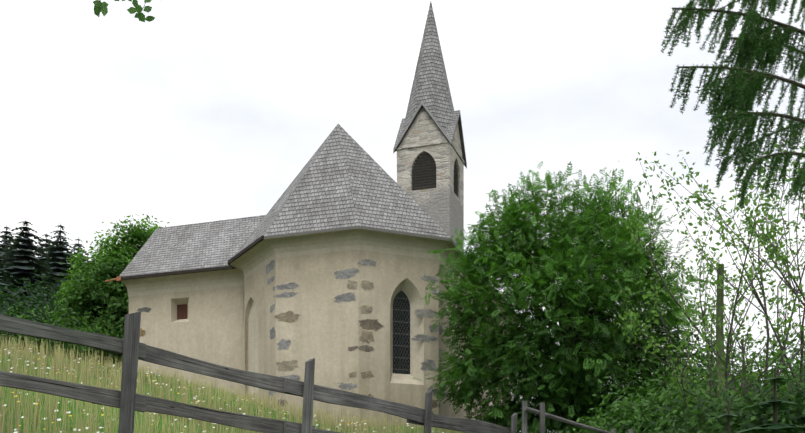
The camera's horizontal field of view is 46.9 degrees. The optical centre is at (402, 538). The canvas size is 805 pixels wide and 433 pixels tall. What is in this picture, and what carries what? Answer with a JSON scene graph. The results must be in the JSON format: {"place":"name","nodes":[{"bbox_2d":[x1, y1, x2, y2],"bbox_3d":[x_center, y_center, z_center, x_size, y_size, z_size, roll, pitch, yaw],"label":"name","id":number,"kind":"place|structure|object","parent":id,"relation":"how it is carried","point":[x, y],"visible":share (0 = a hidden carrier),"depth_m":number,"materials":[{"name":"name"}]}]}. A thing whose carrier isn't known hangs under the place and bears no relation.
{"place":"outdoors","nodes":[
{"label":"outdoors","id":0,"kind":"place"},
{"bbox_2d":[93,0,154,21],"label":"spray","id":1,"kind":"object","parent":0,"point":[99,6],"visible":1,"depth_m":6.96,"materials":[{"name":"green plant"}]},
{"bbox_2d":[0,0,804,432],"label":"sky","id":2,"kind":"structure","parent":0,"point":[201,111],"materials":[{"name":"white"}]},
{"bbox_2d":[393,1,466,248],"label":"chapel tower","id":3,"kind":"structure","parent":0,"point":[429,146],"depth_m":35.48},
{"bbox_2d":[608,119,804,428],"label":"sapling","id":4,"kind":"object","parent":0,"point":[750,275],"depth_m":15.70,"materials":[{"name":"green plant"}]},
{"bbox_3d":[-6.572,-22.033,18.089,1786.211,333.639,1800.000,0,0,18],"label":"terrain","id":5,"kind":"structure","parent":0,"visible":0},
{"bbox_2d":[39,214,169,367],"bbox_3d":[-11.850,-9.170,38.562,7.417,8.157,5.505,0,0,18],"label":"tree","id":6,"kind":"object","parent":5,"relation":"on","point":[101,267],"depth_m":37.21,"materials":[{"name":"green plant"}]},
{"bbox_2d":[0,348,443,432],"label":"meadow flowers","id":7,"kind":"object","parent":5,"relation":"on","point":[139,413],"visible":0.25,"depth_m":15.32,"materials":[{"name":"white plant"}]},
{"bbox_2d":[0,334,461,432],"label":"meadow grass","id":8,"kind":"structure","parent":5,"relation":"on","point":[14,411],"depth_m":15.59,"materials":[{"name":"green plant"}]},
{"bbox_2d":[0,311,516,432],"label":"board fence","id":9,"kind":"object","parent":5,"relation":"on","point":[127,399],"visible":1,"depth_m":8.40,"materials":[{"name":"grey wood"}]},
{"bbox_2d":[122,225,520,430],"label":"church wall","id":10,"kind":"structure","parent":5,"relation":"on","point":[226,318],"depth_m":26.43,"materials":[{"name":"beige paint"}]},
{"bbox_2d":[105,276,122,282],"bbox_3d":[-9.432,-8.450,30.324,0.608,0.160,0.105,0,0,16],"label":"rain gutter spout","id":11,"kind":"object","parent":10,"relation":"attached to","point":[118,278],"visible":0.96,"depth_m":30.25,"materials":[{"name":"brown metal"}]},
{"bbox_2d":[121,235,263,279],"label":"gutter boards","id":12,"kind":"object","parent":10,"relation":"attached to","point":[246,249],"visible":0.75,"depth_m":29.27,"materials":[{"name":"grey wood"}]},
{"bbox_2d":[120,124,449,276],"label":"roof","id":13,"kind":"structure","parent":10,"relation":"on","point":[343,178],"depth_m":26.73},
{"bbox_2d":[136,259,446,408],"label":"wall stones","id":14,"kind":"object","parent":10,"relation":"attached to","point":[367,326],"visible":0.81,"depth_m":26.31,"materials":[{"name":"grey stone"}]},
{"bbox_2d":[0,259,804,432],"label":"undergrowth bushes","id":15,"kind":"object","parent":5,"relation":"on","point":[665,416],"visible":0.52,"depth_m":18.21,"materials":[{"name":"green plant"}]},
{"bbox_2d":[0,221,804,432],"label":"conifer trees","id":16,"kind":"object","parent":5,"relation":"on","point":[19,253],"visible":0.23,"depth_m":58.22,"materials":[{"name":"green plant"}]},
{"bbox_2d":[415,161,701,432],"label":"tree","id":17,"kind":"object","parent":5,"relation":"on","point":[516,352],"depth_m":23.68,"materials":[{"name":"green plant"}]},
{"bbox_2d":[522,401,632,432],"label":"fence","id":18,"kind":"object","parent":5,"relation":"on","point":[542,413],"visible":1,"depth_m":14.46,"materials":[{"name":"grey wood"}]},
{"bbox_2d":[716,264,725,410],"bbox_3d":[5.433,-2.089,15.849,0.171,5.176,0.157,0,0,41],"label":"mossy pole","id":19,"kind":"object","parent":5,"relation":"on","point":[719,304],"visible":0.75,"depth_m":15.82,"materials":[{"name":"green wood"}]},
{"bbox_2d":[661,0,804,208],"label":"conifer branches","id":20,"kind":"object","parent":5,"relation":"on","point":[748,94],"visible":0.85,"depth_m":9.89,"materials":[{"name":"green plant"}]}
]}

